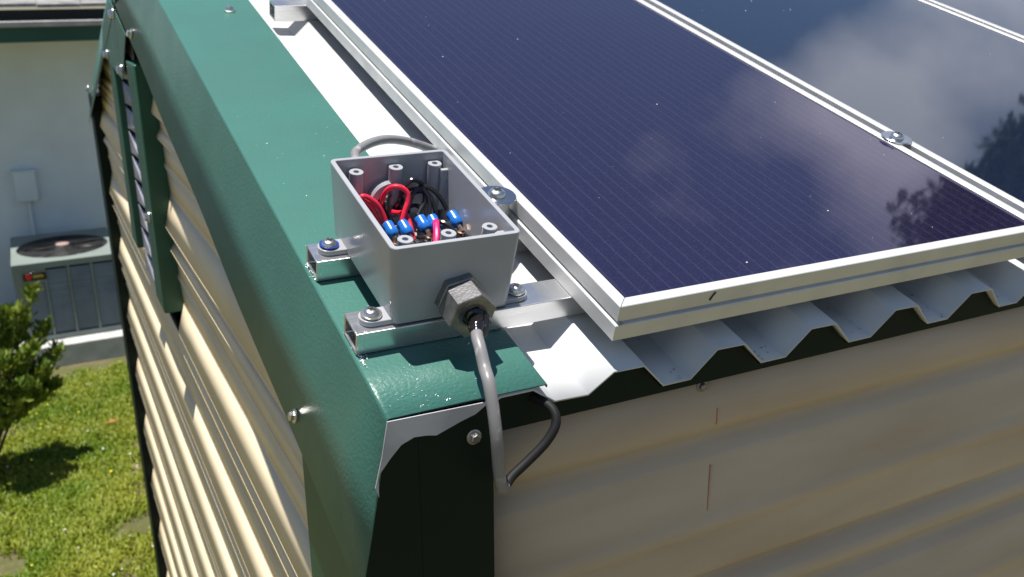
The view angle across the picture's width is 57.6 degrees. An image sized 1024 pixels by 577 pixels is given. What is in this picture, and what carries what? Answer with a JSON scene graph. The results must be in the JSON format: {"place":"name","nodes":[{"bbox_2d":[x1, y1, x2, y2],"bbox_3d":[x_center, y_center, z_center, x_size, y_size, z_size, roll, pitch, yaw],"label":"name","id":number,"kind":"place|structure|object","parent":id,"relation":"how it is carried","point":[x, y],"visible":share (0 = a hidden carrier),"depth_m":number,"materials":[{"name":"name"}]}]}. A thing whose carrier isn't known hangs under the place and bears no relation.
{"place":"outdoors","nodes":[
{"label":"outdoors","id":0,"kind":"place"},
{"bbox_2d":[0,0,104,9],"label":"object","id":1,"kind":"structure","parent":0,"point":[90,7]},
{"bbox_2d":[0,0,107,304],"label":"stucco house","id":2,"kind":"structure","parent":0,"point":[47,60],"depth_m":7.56,"materials":[{"name":"white paint"}]},
{"bbox_2d":[10,168,38,234],"bbox_3d":[-3.958,-0.502,7.696,0.186,0.960,0.081,-9,21,-26],"label":"utility box","id":3,"kind":"object","parent":2,"relation":"attached to","point":[25,185],"visible":0.77,"depth_m":7.56,"materials":[{"name":"paint"}]},
{"bbox_2d":[0,356,157,576],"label":"ground","id":4,"kind":"structure","parent":0,"point":[12,564],"depth_m":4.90,"materials":[{"name":"green plant"}]},
{"bbox_2d":[0,280,65,452],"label":"leafy bush","id":5,"kind":"object","parent":4,"relation":"on","point":[26,385],"visible":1,"depth_m":5.20,"materials":[{"name":"green plant"}]},
{"bbox_2d":[15,329,125,367],"bbox_3d":[-3.429,0.326,7.420,1.002,0.197,1.140,-9,21,-26],"label":"concrete pad","id":6,"kind":"object","parent":4,"relation":"on","point":[94,347],"visible":0.04,"depth_m":6.96,"materials":[{"name":"grey concrete"}]},
{"bbox_2d":[10,227,121,342],"bbox_3d":[-3.539,-0.092,7.372,0.737,0.624,1.130,-9,21,-26],"label":"air conditioner","id":7,"kind":"object","parent":6,"relation":"on","point":[72,272],"visible":0.91,"depth_m":6.96,"materials":[{"name":"grey metal"}]},
{"bbox_2d":[15,404,135,567],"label":"yellow flowers","id":8,"kind":"object","parent":4,"relation":"on","point":[64,459],"visible":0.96,"depth_m":5.36,"materials":[{"name":"yellow plant"}]},
{"bbox_2d":[6,384,153,575],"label":"white clover","id":9,"kind":"object","parent":4,"relation":"on","point":[102,448],"visible":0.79,"depth_m":5.39,"materials":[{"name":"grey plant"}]},
{"bbox_2d":[85,0,1023,576],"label":"metal shed","id":10,"kind":"structure","parent":4,"relation":"on","point":[283,430],"depth_m":0.84,"materials":[{"name":"beige paint"}]},
{"bbox_2d":[269,0,319,21],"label":"aluminium rail","id":11,"kind":"object","parent":10,"relation":"on","point":[288,10],"visible":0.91,"depth_m":1.22,"materials":[{"name":"silver metal"}]},
{"bbox_2d":[266,115,476,406],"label":"metal shavings","id":12,"kind":"object","parent":10,"relation":"on","point":[368,305],"visible":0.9,"depth_m":0.64,"materials":[{"name":"white"}]},
{"bbox_2d":[350,135,442,156],"bbox_3d":[-0.088,-0.124,0.842,0.039,0.036,0.189,8,20,24],"label":"input cable","id":13,"kind":"object","parent":10,"relation":"on","point":[357,150],"visible":0.57,"depth_m":0.82,"materials":[{"name":"grey plastic"}]},
{"bbox_2d":[307,239,528,280],"bbox_3d":[0.618,-0.148,1.091,1.737,0.017,0.027,-9,36,-26],"label":"aluminium rail","id":14,"kind":"object","parent":10,"relation":"on","point":[321,267],"visible":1,"depth_m":0.71,"materials":[{"name":"silver metal"}]},
{"bbox_2d":[482,186,515,215],"bbox_3d":[-0.014,-0.066,0.769,0.032,0.036,0.032,-9,36,-26],"label":"panel clamp","id":15,"kind":"object","parent":14,"relation":"attached to","point":[503,198],"visible":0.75,"depth_m":0.76,"materials":[{"name":"metal"}]},
{"bbox_2d":[344,279,585,354],"bbox_3d":[0.660,-0.097,1.021,1.738,0.017,0.027,-9,36,-26],"label":"aluminium rail","id":16,"kind":"object","parent":10,"relation":"on","point":[548,299],"visible":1,"depth_m":0.67,"materials":[{"name":"silver metal"}]},
{"bbox_2d":[317,149,526,326],"bbox_3d":[-0.075,-0.049,0.703,0.130,0.063,0.163,-9,36,-26],"label":"junction box","id":17,"kind":"object","parent":16,"relation":"on","point":[405,278],"visible":0.84,"depth_m":0.66,"materials":[{"name":"grey plastic"}]},
{"bbox_2d":[363,199,382,226],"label":"red wire","id":18,"kind":"object","parent":17,"relation":"in","point":[371,207],"visible":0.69,"depth_m":0.71,"materials":[{"name":"red"}]},
{"bbox_2d":[359,194,398,245],"bbox_3d":[-0.102,-0.058,0.709,0.029,0.032,0.057,-9,36,-26],"label":"red wire","id":19,"kind":"object","parent":17,"relation":"attached to","point":[389,227],"visible":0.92,"depth_m":0.70,"materials":[{"name":"red"}]},
{"bbox_2d":[384,193,400,234],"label":"black wire","id":20,"kind":"object","parent":17,"relation":"in","point":[386,208],"visible":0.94,"depth_m":0.72,"materials":[{"name":"black"}]},
{"bbox_2d":[379,184,418,243],"bbox_3d":[-0.088,-0.060,0.719,0.016,0.043,0.053,-18,25,-42],"label":"red wire","id":21,"kind":"object","parent":17,"relation":"in","point":[404,226],"visible":0.92,"depth_m":0.71,"materials":[{"name":"red"}]},
{"bbox_2d":[383,208,415,238],"bbox_3d":[-0.087,-0.054,0.724,0.012,0.017,0.050,-9,36,-26],"label":"red wire","id":22,"kind":"object","parent":17,"relation":"in","point":[399,212],"visible":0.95,"depth_m":0.72,"materials":[{"name":"red"}]},
{"bbox_2d":[396,203,425,233],"bbox_3d":[-0.081,-0.057,0.732,0.044,0.023,0.008,15,24,38],"label":"black wire","id":23,"kind":"object","parent":17,"relation":"in","point":[414,205],"visible":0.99,"depth_m":0.72,"materials":[{"name":"black"}]},
{"bbox_2d":[392,177,432,240],"bbox_3d":[-0.074,-0.065,0.720,0.023,0.038,0.057,-9,36,-26],"label":"black wire","id":24,"kind":"object","parent":17,"relation":"in","point":[422,223],"visible":0.98,"depth_m":0.72,"materials":[{"name":"black"}]},
{"bbox_2d":[401,191,442,229],"bbox_3d":[-0.070,-0.061,0.737,0.050,0.034,0.013,13,22,33],"label":"black wire","id":25,"kind":"object","parent":17,"relation":"in","point":[434,208],"visible":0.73,"depth_m":0.73,"materials":[{"name":"black"}]},
{"bbox_2d":[407,186,442,234],"bbox_3d":[-0.073,-0.061,0.726,0.059,0.037,0.017,11,21,29],"label":"black wire","id":26,"kind":"object","parent":17,"relation":"in","point":[430,217],"visible":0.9,"depth_m":0.72,"materials":[{"name":"black"}]},
{"bbox_2d":[390,225,468,243],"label":"terminal block","id":27,"kind":"structure","parent":17,"relation":"in","point":[422,237],"depth_m":0.71,"materials":[{"name":"black plastic"}]},
{"bbox_2d":[403,184,466,235],"bbox_3d":[-0.064,-0.064,0.731,0.066,0.038,0.016,7,20,19],"label":"black wire","id":28,"kind":"object","parent":17,"relation":"in","point":[454,218],"visible":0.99,"depth_m":0.72,"materials":[{"name":"black"}]},
{"bbox_2d":[432,219,439,240],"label":"pink red wire","id":29,"kind":"object","parent":17,"relation":"attached to","point":[436,228],"visible":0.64,"depth_m":0.69,"materials":[{"name":"pink"}]},
{"bbox_2d":[433,219,460,237],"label":"black wire","id":30,"kind":"object","parent":17,"relation":"in","point":[448,225],"visible":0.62,"depth_m":0.71,"materials":[{"name":"black"}]},
{"bbox_2d":[435,273,495,337],"bbox_3d":[-0.031,0.012,0.643,0.036,0.035,0.027,-9,36,-26],"label":"cable gland","id":31,"kind":"object","parent":17,"relation":"attached to","point":[458,298],"visible":0.93,"depth_m":0.63,"materials":[{"name":"metal"}]},
{"bbox_2d":[467,307,560,493],"bbox_3d":[-0.001,0.072,0.634,0.062,0.118,0.071,-9,21,-26],"label":"output cable","id":32,"kind":"object","parent":31,"relation":"attached to","point":[479,321],"visible":1,"depth_m":0.61,"materials":[{"name":"grey plastic"}]},
{"bbox_2d":[302,0,1023,340],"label":"solar panel","id":33,"kind":"object","parent":10,"relation":"on","point":[552,115],"visible":1,"depth_m":0.88,"materials":[{"name":"blue"}]},
{"bbox_2d":[881,131,911,144],"bbox_3d":[0.407,-0.150,0.997,0.032,0.036,0.032,-9,36,-26],"label":"panel clamp","id":34,"kind":"object","parent":33,"relation":"attached to","point":[896,137],"visible":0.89,"depth_m":0.98,"materials":[{"name":"metal"}]},
{"bbox_2d":[643,0,1023,213],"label":"solar panel","id":35,"kind":"object","parent":10,"relation":"on","point":[925,76],"visible":0.72,"depth_m":1.22,"materials":[{"name":"blue"}]},
{"bbox_2d":[925,0,1023,39],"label":"solar panel","id":36,"kind":"object","parent":10,"relation":"on","point":[1006,16],"visible":0.36,"depth_m":1.55,"materials":[{"name":"blue"}]}
]}

